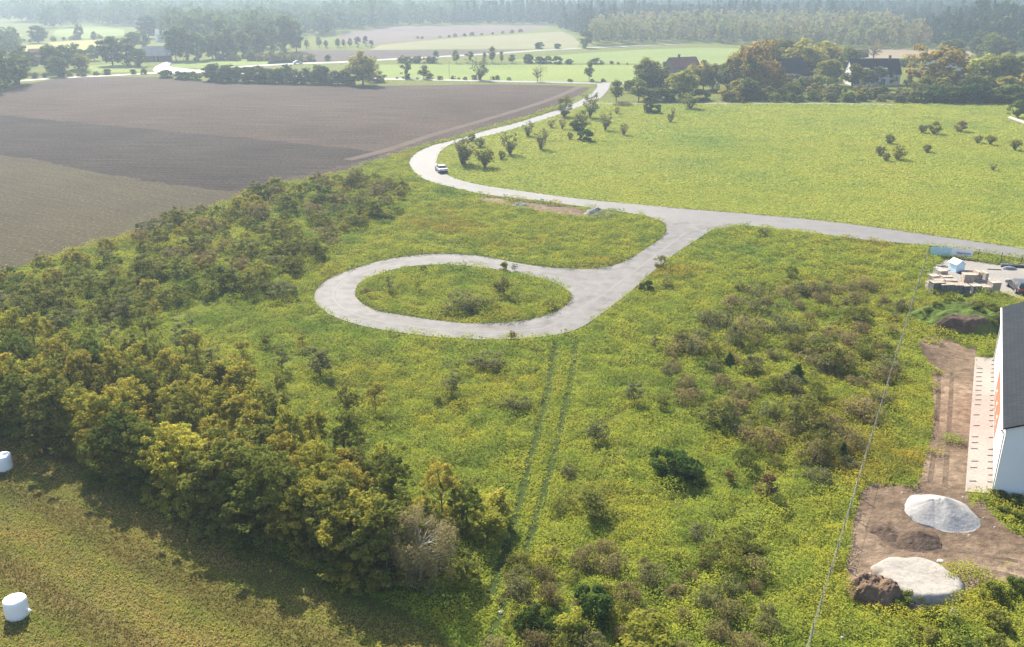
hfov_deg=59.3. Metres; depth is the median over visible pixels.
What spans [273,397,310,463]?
broadleaf tree
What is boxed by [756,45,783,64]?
broadleaf tree
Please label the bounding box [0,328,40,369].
broadleaf tree
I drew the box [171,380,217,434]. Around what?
broadleaf tree
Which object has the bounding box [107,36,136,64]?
broadleaf tree
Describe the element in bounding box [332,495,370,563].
broadleaf tree
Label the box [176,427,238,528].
broadleaf tree
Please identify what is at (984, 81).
shrub
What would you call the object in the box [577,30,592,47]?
broadleaf tree
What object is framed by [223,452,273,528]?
broadleaf tree
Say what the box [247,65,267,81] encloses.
broadleaf tree
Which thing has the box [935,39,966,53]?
broadleaf tree
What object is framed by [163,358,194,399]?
broadleaf tree
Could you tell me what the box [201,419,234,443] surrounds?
broadleaf tree
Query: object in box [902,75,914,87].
broadleaf tree
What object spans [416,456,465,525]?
broadleaf tree
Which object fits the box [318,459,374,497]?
broadleaf tree
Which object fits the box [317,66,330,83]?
broadleaf tree
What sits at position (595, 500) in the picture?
sapling
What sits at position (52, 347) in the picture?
broadleaf tree
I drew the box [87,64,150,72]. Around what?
garden lawn
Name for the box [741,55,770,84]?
broadleaf tree
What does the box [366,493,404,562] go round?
broadleaf tree
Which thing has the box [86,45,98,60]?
broadleaf tree
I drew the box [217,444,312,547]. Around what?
broadleaf tree
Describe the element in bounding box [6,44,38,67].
broadleaf tree
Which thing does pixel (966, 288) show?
pallet stack
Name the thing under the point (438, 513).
broadleaf tree
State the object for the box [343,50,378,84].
broadleaf tree
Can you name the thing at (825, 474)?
undershrub
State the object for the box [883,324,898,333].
undershrub
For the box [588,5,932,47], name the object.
birch trees
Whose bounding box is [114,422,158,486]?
broadleaf tree
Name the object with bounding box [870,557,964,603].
stone pile
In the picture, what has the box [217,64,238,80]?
broadleaf tree
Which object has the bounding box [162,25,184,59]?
broadleaf tree
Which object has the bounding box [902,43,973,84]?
broadleaf tree
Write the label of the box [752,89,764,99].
shrub
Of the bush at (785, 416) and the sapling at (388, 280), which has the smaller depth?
the bush at (785, 416)
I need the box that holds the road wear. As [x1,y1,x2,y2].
[332,233,685,331]
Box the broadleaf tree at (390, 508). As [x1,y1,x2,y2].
[336,483,435,597]
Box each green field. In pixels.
[380,64,722,81]
[514,48,868,64]
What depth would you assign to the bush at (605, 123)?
228.17 m
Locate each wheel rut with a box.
[484,340,578,646]
[484,342,559,595]
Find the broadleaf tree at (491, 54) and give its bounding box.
[488,45,495,61]
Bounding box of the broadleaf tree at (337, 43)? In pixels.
[335,38,340,45]
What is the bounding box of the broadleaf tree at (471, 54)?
[464,51,473,62]
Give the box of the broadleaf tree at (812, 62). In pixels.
[797,50,822,76]
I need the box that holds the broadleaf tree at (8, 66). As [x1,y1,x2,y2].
[0,50,28,87]
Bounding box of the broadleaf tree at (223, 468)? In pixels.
[213,459,239,518]
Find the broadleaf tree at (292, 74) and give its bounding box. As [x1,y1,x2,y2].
[287,68,299,82]
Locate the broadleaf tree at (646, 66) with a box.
[633,56,661,87]
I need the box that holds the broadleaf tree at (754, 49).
[734,38,777,80]
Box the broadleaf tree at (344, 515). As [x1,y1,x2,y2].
[314,488,396,593]
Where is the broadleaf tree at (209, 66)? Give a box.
[199,64,214,80]
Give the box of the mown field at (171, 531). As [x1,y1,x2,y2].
[0,433,447,646]
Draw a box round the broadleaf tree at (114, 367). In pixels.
[98,346,137,392]
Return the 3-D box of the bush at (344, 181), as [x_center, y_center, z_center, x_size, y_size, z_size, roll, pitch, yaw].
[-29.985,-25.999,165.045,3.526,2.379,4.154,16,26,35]
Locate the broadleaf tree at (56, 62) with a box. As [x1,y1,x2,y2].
[44,56,66,76]
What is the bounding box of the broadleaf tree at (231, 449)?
[174,424,281,539]
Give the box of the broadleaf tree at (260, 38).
[249,29,269,52]
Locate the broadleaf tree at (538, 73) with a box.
[533,65,546,80]
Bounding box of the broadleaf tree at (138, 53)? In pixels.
[130,48,147,66]
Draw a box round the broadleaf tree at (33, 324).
[13,311,48,357]
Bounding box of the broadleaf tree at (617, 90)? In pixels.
[609,78,623,100]
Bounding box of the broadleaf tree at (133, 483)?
[106,413,178,494]
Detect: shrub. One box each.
[31,72,39,77]
[72,33,81,39]
[102,69,110,74]
[140,68,146,73]
[157,69,168,77]
[163,70,172,77]
[173,71,182,79]
[177,72,189,79]
[185,71,195,79]
[191,73,201,80]
[215,54,226,60]
[225,51,236,59]
[231,54,241,60]
[244,51,254,60]
[253,53,263,60]
[258,77,266,83]
[262,51,276,60]
[274,52,285,60]
[276,75,284,83]
[283,76,293,83]
[286,52,295,60]
[293,78,300,84]
[297,53,305,60]
[305,53,315,60]
[309,78,318,84]
[317,78,325,84]
[324,54,331,60]
[344,77,358,85]
[397,55,407,62]
[404,56,412,62]
[422,56,431,62]
[523,54,533,62]
[536,57,544,63]
[544,55,551,62]
[552,56,562,63]
[721,91,733,100]
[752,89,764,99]
[761,86,776,98]
[764,92,773,99]
[768,91,781,102]
[783,73,800,84]
[786,92,796,101]
[787,81,802,90]
[789,85,803,94]
[792,76,817,91]
[796,95,806,101]
[805,83,823,93]
[805,90,820,100]
[810,94,820,101]
[812,74,834,90]
[820,85,841,97]
[820,92,835,101]
[832,83,843,93]
[841,97,848,101]
[842,91,857,101]
[852,90,866,100]
[853,85,872,93]
[855,92,868,100]
[856,87,873,98]
[872,87,883,97]
[875,94,886,101]
[879,85,890,92]
[887,93,896,99]
[893,94,904,102]
[895,87,906,94]
[897,92,909,99]
[900,58,909,66]
[906,82,916,90]
[907,90,925,102]
[909,58,920,66]
[910,75,944,91]
[919,90,934,102]
[922,85,944,101]
[932,88,948,103]
[933,77,951,84]
[933,83,963,103]
[953,77,985,85]
[954,85,976,103]
[961,91,982,102]
[963,76,995,87]
[967,82,991,103]
[984,88,1003,103]
[985,75,998,87]
[990,87,1008,101]
[994,76,1022,96]
[996,84,1023,102]
[1003,79,1023,86]
[1003,90,1023,103]
[1015,73,1023,84]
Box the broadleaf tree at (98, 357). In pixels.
[60,334,115,391]
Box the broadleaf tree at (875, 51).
[861,42,885,57]
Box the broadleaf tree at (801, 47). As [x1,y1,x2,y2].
[782,38,829,66]
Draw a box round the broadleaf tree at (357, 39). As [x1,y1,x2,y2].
[354,36,360,46]
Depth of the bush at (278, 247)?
123.83 m
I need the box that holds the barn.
[143,46,171,61]
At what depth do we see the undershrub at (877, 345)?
92.39 m
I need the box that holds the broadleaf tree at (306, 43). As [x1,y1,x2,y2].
[303,39,309,47]
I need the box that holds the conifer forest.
[437,0,1023,49]
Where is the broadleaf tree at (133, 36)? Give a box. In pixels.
[123,32,141,47]
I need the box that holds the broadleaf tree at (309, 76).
[305,71,319,82]
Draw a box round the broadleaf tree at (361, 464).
[346,444,380,495]
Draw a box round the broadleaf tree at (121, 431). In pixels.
[101,399,134,469]
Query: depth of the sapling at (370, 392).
78.41 m
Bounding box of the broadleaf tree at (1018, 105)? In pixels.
[1006,99,1023,116]
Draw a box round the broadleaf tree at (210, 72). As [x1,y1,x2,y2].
[202,63,219,77]
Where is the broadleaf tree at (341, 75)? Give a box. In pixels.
[339,70,349,82]
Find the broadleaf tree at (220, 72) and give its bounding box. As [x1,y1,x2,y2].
[215,65,232,81]
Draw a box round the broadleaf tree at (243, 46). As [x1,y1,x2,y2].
[232,30,249,56]
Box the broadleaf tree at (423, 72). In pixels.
[417,64,429,76]
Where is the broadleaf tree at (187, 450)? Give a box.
[153,429,217,520]
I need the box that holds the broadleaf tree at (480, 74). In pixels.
[469,57,488,79]
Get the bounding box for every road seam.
[336,259,558,329]
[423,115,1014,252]
[596,272,640,307]
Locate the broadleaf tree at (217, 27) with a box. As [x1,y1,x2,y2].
[211,16,236,53]
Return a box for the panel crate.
[973,269,988,280]
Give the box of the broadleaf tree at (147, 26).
[135,14,160,36]
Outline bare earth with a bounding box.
[846,337,1023,610]
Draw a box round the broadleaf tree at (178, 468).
[144,440,184,498]
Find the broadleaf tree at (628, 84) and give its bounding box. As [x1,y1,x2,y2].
[623,80,634,91]
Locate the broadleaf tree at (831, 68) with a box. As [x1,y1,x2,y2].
[812,59,845,84]
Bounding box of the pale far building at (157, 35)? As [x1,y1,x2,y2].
[154,29,164,41]
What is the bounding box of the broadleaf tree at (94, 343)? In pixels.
[70,327,113,388]
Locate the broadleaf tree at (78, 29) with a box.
[73,24,83,35]
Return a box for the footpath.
[598,103,893,104]
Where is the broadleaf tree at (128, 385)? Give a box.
[107,375,154,426]
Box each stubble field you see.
[0,155,234,269]
[371,31,579,49]
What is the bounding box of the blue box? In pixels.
[948,257,965,272]
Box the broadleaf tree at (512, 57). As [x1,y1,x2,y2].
[508,54,515,61]
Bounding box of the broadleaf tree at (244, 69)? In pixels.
[235,66,251,82]
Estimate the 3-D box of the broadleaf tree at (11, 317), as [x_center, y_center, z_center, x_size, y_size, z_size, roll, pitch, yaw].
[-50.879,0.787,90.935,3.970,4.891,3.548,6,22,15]
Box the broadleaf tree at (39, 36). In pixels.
[26,25,48,42]
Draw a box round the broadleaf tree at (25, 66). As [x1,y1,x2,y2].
[6,54,34,83]
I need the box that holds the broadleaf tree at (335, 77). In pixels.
[325,70,340,84]
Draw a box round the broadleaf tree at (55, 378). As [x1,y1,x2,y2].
[44,368,70,413]
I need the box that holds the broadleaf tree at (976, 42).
[968,30,1001,56]
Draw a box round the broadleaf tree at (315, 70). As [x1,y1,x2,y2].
[311,64,328,80]
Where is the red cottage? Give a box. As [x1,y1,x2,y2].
[662,54,699,74]
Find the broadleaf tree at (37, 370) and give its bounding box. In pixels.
[19,357,49,375]
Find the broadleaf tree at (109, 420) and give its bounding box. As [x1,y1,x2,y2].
[77,397,154,489]
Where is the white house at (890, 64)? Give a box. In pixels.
[843,55,901,84]
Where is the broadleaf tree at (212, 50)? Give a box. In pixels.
[199,34,221,58]
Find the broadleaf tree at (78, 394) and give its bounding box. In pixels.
[65,381,89,415]
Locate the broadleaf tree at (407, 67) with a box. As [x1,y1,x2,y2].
[399,62,410,77]
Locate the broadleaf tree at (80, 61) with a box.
[70,53,90,71]
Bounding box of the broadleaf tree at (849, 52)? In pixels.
[838,45,863,70]
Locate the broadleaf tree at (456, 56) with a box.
[451,49,459,60]
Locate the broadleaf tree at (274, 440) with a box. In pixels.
[265,423,299,485]
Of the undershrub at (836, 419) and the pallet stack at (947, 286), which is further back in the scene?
the pallet stack at (947, 286)
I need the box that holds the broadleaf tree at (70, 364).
[60,349,104,403]
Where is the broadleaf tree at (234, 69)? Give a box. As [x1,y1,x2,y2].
[229,66,241,81]
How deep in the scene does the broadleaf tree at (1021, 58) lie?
320.80 m
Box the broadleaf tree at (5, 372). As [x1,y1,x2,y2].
[0,359,35,428]
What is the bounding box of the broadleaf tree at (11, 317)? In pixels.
[0,306,30,354]
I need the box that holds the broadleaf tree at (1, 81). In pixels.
[0,76,4,91]
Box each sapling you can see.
[0,313,18,337]
[10,390,44,420]
[37,316,54,338]
[38,354,54,374]
[51,409,73,442]
[52,350,77,385]
[53,327,76,353]
[72,328,101,346]
[77,425,96,446]
[79,304,100,327]
[91,336,120,368]
[95,312,121,345]
[112,287,135,318]
[118,329,142,360]
[124,337,157,365]
[126,355,161,400]
[130,357,155,374]
[134,306,156,336]
[146,299,162,316]
[146,330,167,358]
[152,382,181,420]
[155,347,184,386]
[169,311,198,353]
[173,353,193,370]
[174,423,203,460]
[177,364,195,382]
[179,328,210,363]
[186,373,214,406]
[194,413,219,439]
[202,360,227,389]
[202,385,229,422]
[203,344,221,366]
[218,366,233,394]
[219,357,258,401]
[220,387,253,429]
[229,339,253,364]
[233,397,269,442]
[243,378,272,418]
[248,412,286,464]
[259,328,269,346]
[261,505,294,539]
[262,387,290,430]
[269,345,291,370]
[269,367,288,393]
[296,334,307,347]
[296,401,328,445]
[297,494,322,539]
[301,345,334,374]
[310,347,325,373]
[329,373,366,413]
[329,448,359,475]
[365,381,387,410]
[368,441,396,478]
[384,274,394,287]
[407,496,437,536]
[439,365,460,392]
[454,549,484,585]
[467,503,509,540]
[481,487,514,518]
[486,268,518,293]
[577,481,612,517]
[585,417,613,441]
[624,379,648,404]
[648,331,660,345]
[655,389,671,408]
[673,321,687,344]
[684,336,702,355]
[718,301,735,328]
[730,277,745,290]
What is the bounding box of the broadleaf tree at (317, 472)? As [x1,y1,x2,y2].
[308,456,341,493]
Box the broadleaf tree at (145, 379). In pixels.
[113,355,161,417]
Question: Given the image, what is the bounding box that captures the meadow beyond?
[53,27,123,37]
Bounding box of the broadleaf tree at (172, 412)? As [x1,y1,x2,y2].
[159,385,205,438]
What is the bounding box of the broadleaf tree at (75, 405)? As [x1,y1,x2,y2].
[55,388,108,456]
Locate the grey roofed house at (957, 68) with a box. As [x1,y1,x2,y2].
[920,54,962,76]
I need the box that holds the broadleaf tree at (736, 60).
[723,45,759,81]
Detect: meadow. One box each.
[25,40,99,51]
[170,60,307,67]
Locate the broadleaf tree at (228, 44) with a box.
[216,27,237,54]
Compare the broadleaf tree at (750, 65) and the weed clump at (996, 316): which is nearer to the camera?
the weed clump at (996, 316)
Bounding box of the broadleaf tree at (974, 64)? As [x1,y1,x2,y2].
[962,53,1005,77]
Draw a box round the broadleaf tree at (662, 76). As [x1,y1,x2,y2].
[653,62,672,88]
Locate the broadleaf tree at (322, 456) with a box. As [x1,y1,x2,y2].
[297,435,335,480]
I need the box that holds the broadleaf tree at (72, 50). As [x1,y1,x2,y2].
[64,42,90,68]
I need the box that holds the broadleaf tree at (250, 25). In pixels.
[242,19,261,52]
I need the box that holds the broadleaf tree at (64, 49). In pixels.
[51,44,71,67]
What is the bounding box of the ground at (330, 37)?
[0,15,1023,646]
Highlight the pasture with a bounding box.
[437,101,1023,248]
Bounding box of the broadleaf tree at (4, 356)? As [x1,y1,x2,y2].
[0,352,34,425]
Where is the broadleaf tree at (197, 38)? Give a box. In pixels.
[182,32,207,60]
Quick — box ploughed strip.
[268,50,521,63]
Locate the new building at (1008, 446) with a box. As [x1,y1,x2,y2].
[989,302,1023,498]
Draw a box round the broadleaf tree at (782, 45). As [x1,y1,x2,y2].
[761,38,797,61]
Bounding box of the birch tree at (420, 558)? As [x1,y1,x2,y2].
[383,501,459,598]
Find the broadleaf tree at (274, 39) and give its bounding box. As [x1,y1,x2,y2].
[259,18,280,52]
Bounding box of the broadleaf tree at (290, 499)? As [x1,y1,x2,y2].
[268,476,344,561]
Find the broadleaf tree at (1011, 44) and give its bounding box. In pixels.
[1004,39,1017,54]
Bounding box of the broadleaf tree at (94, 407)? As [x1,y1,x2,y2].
[72,384,153,473]
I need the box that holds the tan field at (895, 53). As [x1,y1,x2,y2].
[851,49,972,58]
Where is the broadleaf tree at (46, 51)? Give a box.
[36,44,67,72]
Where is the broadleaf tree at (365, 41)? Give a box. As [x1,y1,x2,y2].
[362,36,367,45]
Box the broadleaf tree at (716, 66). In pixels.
[707,63,723,88]
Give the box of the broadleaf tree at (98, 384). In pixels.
[89,368,114,418]
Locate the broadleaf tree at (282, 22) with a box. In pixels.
[273,14,295,51]
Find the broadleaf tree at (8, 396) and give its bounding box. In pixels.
[0,357,64,444]
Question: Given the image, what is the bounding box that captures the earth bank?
[904,301,999,338]
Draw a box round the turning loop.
[314,216,737,338]
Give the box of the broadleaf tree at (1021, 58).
[1015,55,1023,72]
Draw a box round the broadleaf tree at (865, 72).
[858,67,872,85]
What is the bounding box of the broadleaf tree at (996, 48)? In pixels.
[976,32,1009,56]
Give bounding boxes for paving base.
[965,357,993,492]
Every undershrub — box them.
[480,634,510,646]
[496,576,536,608]
[500,551,542,585]
[501,608,539,639]
[502,566,537,591]
[516,627,550,646]
[532,563,559,583]
[536,580,563,608]
[538,621,570,645]
[541,545,564,561]
[549,628,584,646]
[556,568,582,587]
[565,543,601,573]
[570,593,590,605]
[577,629,609,646]
[579,617,590,635]
[592,538,622,559]
[594,552,630,577]
[600,581,613,592]
[605,591,644,622]
[611,581,642,604]
[612,625,630,641]
[635,556,649,568]
[637,561,679,595]
[640,606,656,617]
[661,548,692,568]
[661,580,688,602]
[663,348,677,357]
[664,332,709,354]
[664,359,681,369]
[672,605,695,624]
[674,638,695,646]
[675,372,694,387]
[675,568,699,583]
[676,387,685,394]
[679,398,710,414]
[684,308,728,331]
[687,326,710,340]
[691,582,724,613]
[693,336,734,359]
[696,555,713,568]
[697,404,741,426]
[701,618,740,646]
[703,358,724,373]
[708,373,741,392]
[710,593,752,626]
[711,395,753,416]
[712,572,749,603]
[715,554,744,578]
[720,292,747,310]
[723,353,740,364]
[731,630,768,646]
[732,310,749,319]
[734,314,775,333]
[736,423,793,452]
[737,381,759,399]
[739,553,774,582]
[741,284,771,300]
[742,297,771,314]
[742,413,768,431]
[747,333,765,341]
[747,578,763,594]
[748,613,787,644]
[752,280,775,294]
[753,369,768,379]
[753,601,776,615]
[755,400,783,419]
[761,452,783,467]
[762,374,794,390]
[763,296,773,304]
[765,315,808,336]
[765,347,787,360]
[769,313,779,320]
[772,276,796,285]
[772,283,799,302]
[773,418,810,441]
[777,410,810,422]
[783,384,809,398]
[785,338,804,353]
[788,394,812,407]
[789,299,804,309]
[791,464,836,489]
[793,347,821,365]
[794,437,831,465]
[799,280,822,293]
[802,320,818,330]
[805,331,833,349]
[805,413,849,435]
[808,353,845,377]
[810,291,835,303]
[811,309,828,318]
[818,302,842,313]
[819,326,847,338]
[820,277,834,284]
[820,342,856,365]
[823,283,833,292]
[824,395,846,410]
[827,427,869,455]
[830,318,848,326]
[836,303,877,327]
[836,454,860,475]
[837,330,863,350]
[839,290,870,305]
[840,395,887,426]
[845,374,873,386]
[847,286,870,294]
[847,321,872,334]
[850,347,874,358]
[852,276,877,291]
[853,306,875,316]
[859,387,898,407]
[868,364,899,383]
[869,340,894,353]
[870,353,903,376]
[873,303,890,312]
[875,296,892,304]
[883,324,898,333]
[888,311,902,320]
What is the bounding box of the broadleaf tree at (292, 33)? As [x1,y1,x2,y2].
[284,19,304,51]
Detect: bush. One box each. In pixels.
[0,266,20,276]
[0,270,12,289]
[0,290,14,311]
[1,269,45,294]
[1,295,39,319]
[7,269,34,282]
[8,279,54,310]
[28,253,57,269]
[38,268,65,284]
[38,281,78,312]
[43,281,63,295]
[45,306,87,331]
[57,250,93,271]
[61,246,85,262]
[62,262,95,287]
[65,271,111,298]
[80,295,116,317]
[83,273,136,301]
[93,249,113,259]
[95,254,122,268]
[97,238,118,250]
[99,296,144,323]
[100,264,125,285]
[122,255,170,283]
[125,273,151,291]
[129,228,149,241]
[129,249,165,270]
[132,291,159,310]
[133,279,162,298]
[134,215,173,232]
[134,238,154,251]
[147,226,168,243]
[147,245,170,255]
[153,256,197,284]
[153,279,196,306]
[159,206,182,222]
[161,245,188,262]
[165,206,196,228]
[171,220,200,234]
[175,231,206,253]
[180,277,200,293]
[189,209,204,220]
[189,258,253,300]
[190,248,221,264]
[193,258,211,274]
[194,217,222,235]
[195,203,209,213]
[197,236,211,246]
[200,216,210,224]
[202,272,220,283]
[208,203,224,215]
[212,226,231,239]
[215,274,248,294]
[216,219,232,228]
[217,237,238,252]
[219,205,245,222]
[224,238,259,260]
[224,254,249,271]
[226,197,252,216]
[229,195,248,208]
[232,189,260,203]
[232,269,269,297]
[239,180,276,199]
[239,232,255,240]
[240,215,252,225]
[242,260,274,277]
[243,216,265,233]
[243,239,261,246]
[245,182,273,200]
[247,203,272,220]
[247,236,287,258]
[248,199,269,213]
[251,266,272,284]
[254,217,290,241]
[258,256,289,268]
[263,177,287,192]
[263,280,298,304]
[267,185,287,198]
[267,194,282,203]
[271,191,297,211]
[273,252,305,274]
[278,198,305,216]
[278,211,294,221]
[284,232,320,256]
[287,183,309,196]
[287,191,301,197]
[287,222,304,234]
[293,179,341,205]
[299,238,328,261]
[300,182,309,189]
[302,201,326,217]
[305,209,332,224]
[309,170,330,183]
[311,225,341,239]
[315,177,333,189]
[315,214,337,230]
[325,236,342,247]
[326,192,347,204]
[326,203,344,214]
[331,173,343,181]
[334,207,360,220]
[337,175,357,187]
[337,212,371,227]
[337,224,349,231]
[340,186,354,195]
[340,195,366,206]
[346,170,372,184]
[348,167,363,179]
[349,195,370,210]
[351,197,395,221]
[353,183,367,191]
[358,286,372,295]
[359,203,385,218]
[364,71,386,82]
[367,181,394,192]
[367,183,386,197]
[369,172,380,180]
[377,195,396,205]
[381,177,393,182]
[381,572,397,589]
[391,186,406,198]
[391,206,403,214]
[392,178,410,192]
[429,395,441,402]
[436,289,491,313]
[453,137,474,163]
[463,349,511,373]
[464,293,503,312]
[467,133,475,140]
[473,138,485,146]
[473,148,495,166]
[497,392,536,413]
[498,150,505,158]
[499,261,507,269]
[500,132,517,154]
[509,330,516,339]
[512,603,555,646]
[522,120,534,135]
[532,128,549,148]
[534,42,544,48]
[541,299,557,310]
[547,120,554,126]
[547,494,586,515]
[553,606,588,640]
[554,43,561,48]
[556,95,573,116]
[558,118,566,128]
[560,462,576,477]
[565,59,573,63]
[569,119,587,131]
[572,583,614,630]
[575,110,588,122]
[576,129,592,141]
[580,90,598,116]
[590,58,601,63]
[599,112,611,129]
[612,101,632,105]
[616,608,674,646]
[619,122,627,133]
[633,74,660,90]
[638,280,653,292]
[642,87,672,102]
[643,101,660,113]
[647,446,705,489]
[654,255,669,267]
[660,365,685,378]
[661,88,680,101]
[661,277,672,286]
[667,114,673,121]
[670,387,706,405]
[673,374,698,390]
[679,92,699,107]
[679,459,704,482]
[688,522,722,547]
[693,89,711,100]
[696,538,750,573]
[697,396,738,432]
[718,80,744,101]
[720,523,770,560]
[722,390,753,405]
[724,322,746,346]
[724,417,754,438]
[724,469,734,481]
[729,78,751,98]
[732,443,760,471]
[734,77,765,99]
[740,355,766,375]
[745,324,769,346]
[746,436,768,455]
[751,471,777,498]
[757,228,772,236]
[758,375,787,396]
[767,396,811,424]
[771,301,785,311]
[772,285,796,299]
[775,371,803,396]
[779,331,807,354]
[782,393,833,438]
[784,261,800,280]
[790,280,832,299]
[799,427,845,460]
[800,311,814,320]
[805,332,832,354]
[805,376,830,401]
[808,341,861,376]
[824,283,849,294]
[842,281,859,290]
[849,306,870,322]
[853,333,892,360]
[875,146,886,155]
[882,152,890,160]
[885,134,894,142]
[891,298,913,312]
[892,146,907,159]
[918,125,927,132]
[922,144,932,151]
[928,121,943,133]
[951,120,967,131]
[972,135,983,142]
[985,135,997,143]
[989,163,997,169]
[1009,139,1022,149]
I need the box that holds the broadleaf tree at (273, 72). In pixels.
[262,68,280,82]
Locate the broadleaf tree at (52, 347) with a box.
[35,337,68,372]
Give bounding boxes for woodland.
[0,0,485,47]
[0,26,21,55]
[133,0,688,8]
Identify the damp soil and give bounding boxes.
[0,116,380,190]
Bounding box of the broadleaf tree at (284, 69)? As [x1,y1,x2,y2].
[275,64,292,81]
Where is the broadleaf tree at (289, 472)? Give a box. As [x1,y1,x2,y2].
[221,445,316,559]
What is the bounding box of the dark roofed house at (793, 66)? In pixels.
[772,58,809,84]
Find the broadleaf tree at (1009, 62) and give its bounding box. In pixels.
[979,52,1023,81]
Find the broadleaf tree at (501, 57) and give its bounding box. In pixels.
[499,51,503,62]
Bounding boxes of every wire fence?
[806,248,928,646]
[928,246,1022,263]
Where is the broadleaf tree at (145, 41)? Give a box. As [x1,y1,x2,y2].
[135,29,150,47]
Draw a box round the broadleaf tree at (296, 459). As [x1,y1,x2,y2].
[275,454,310,498]
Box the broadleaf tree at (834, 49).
[818,41,846,68]
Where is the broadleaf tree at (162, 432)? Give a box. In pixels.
[134,421,202,512]
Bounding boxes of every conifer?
[724,352,734,366]
[789,363,804,378]
[837,442,847,457]
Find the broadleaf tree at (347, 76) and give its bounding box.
[342,68,357,80]
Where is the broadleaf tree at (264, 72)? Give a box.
[259,67,271,81]
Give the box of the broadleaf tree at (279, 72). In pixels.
[274,68,283,80]
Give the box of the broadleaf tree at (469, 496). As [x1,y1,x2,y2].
[447,477,486,537]
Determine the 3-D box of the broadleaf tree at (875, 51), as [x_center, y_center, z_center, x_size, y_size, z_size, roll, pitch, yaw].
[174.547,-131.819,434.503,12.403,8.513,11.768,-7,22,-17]
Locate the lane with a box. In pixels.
[21,72,151,80]
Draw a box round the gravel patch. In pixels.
[477,197,610,216]
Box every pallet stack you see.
[927,273,939,280]
[927,279,945,293]
[935,268,947,275]
[939,282,954,294]
[940,274,952,278]
[944,278,957,281]
[949,282,963,294]
[960,272,974,283]
[962,283,971,293]
[969,283,982,293]
[981,285,991,292]
[987,280,1001,292]
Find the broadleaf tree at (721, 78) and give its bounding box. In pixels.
[714,60,740,85]
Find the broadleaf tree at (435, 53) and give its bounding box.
[432,50,439,62]
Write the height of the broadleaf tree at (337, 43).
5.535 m
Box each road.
[151,43,678,73]
[196,71,623,83]
[410,83,1023,258]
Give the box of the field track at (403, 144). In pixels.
[345,87,581,159]
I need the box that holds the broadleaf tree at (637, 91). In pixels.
[628,79,647,100]
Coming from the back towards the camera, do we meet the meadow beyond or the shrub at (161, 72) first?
the meadow beyond
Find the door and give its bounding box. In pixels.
[153,56,158,60]
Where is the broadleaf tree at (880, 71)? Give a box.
[869,66,888,87]
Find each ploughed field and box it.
[0,77,590,266]
[338,25,550,43]
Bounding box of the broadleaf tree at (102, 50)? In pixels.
[93,36,125,64]
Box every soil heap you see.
[846,573,901,609]
[865,519,897,541]
[885,528,941,552]
[932,314,989,332]
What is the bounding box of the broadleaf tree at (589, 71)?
[584,60,594,77]
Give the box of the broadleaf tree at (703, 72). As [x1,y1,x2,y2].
[688,59,714,88]
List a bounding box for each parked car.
[435,164,447,172]
[1005,278,1023,293]
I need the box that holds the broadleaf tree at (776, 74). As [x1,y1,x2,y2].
[752,60,787,92]
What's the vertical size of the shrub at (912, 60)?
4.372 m
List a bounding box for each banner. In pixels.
[930,247,951,254]
[951,248,973,257]
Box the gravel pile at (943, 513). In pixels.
[905,494,980,532]
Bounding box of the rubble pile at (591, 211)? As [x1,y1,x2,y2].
[584,207,612,216]
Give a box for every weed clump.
[887,597,907,612]
[901,589,924,603]
[912,624,945,646]
[916,308,930,316]
[919,604,947,623]
[929,301,941,307]
[938,613,970,638]
[940,630,984,646]
[951,297,964,301]
[970,304,985,313]
[973,581,1007,610]
[982,608,1011,634]
[984,631,1009,646]
[989,306,999,311]
[989,488,1007,499]
[992,314,999,322]
[996,505,1015,521]
[999,493,1022,506]
[1005,575,1023,602]
[1011,495,1023,511]
[1011,511,1023,523]
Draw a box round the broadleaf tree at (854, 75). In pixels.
[839,63,867,88]
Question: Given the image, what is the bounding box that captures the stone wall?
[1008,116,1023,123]
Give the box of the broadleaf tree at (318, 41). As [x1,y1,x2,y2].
[315,36,321,47]
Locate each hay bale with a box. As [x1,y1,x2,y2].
[0,451,12,472]
[2,593,31,621]
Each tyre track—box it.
[879,489,938,546]
[926,356,940,489]
[941,546,1017,562]
[942,353,954,486]
[974,567,1017,577]
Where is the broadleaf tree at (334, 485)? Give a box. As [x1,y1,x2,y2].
[297,455,364,582]
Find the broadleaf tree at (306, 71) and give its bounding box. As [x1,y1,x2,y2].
[295,68,311,83]
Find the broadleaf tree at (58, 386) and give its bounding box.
[11,359,88,457]
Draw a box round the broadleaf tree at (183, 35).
[175,24,196,60]
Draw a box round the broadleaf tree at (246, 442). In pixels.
[232,432,265,461]
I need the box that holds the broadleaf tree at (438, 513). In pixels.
[415,489,452,558]
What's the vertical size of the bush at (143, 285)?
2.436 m
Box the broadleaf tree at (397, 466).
[362,445,418,506]
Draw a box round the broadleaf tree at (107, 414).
[96,401,137,460]
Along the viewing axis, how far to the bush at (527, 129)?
219.83 m
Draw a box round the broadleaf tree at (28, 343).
[5,326,39,366]
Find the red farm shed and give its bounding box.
[28,49,42,63]
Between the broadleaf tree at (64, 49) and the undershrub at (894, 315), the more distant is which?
the broadleaf tree at (64, 49)
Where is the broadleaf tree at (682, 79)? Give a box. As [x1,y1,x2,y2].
[664,68,700,98]
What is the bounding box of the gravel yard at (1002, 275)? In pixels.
[932,259,1023,298]
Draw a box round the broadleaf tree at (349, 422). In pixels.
[326,399,370,468]

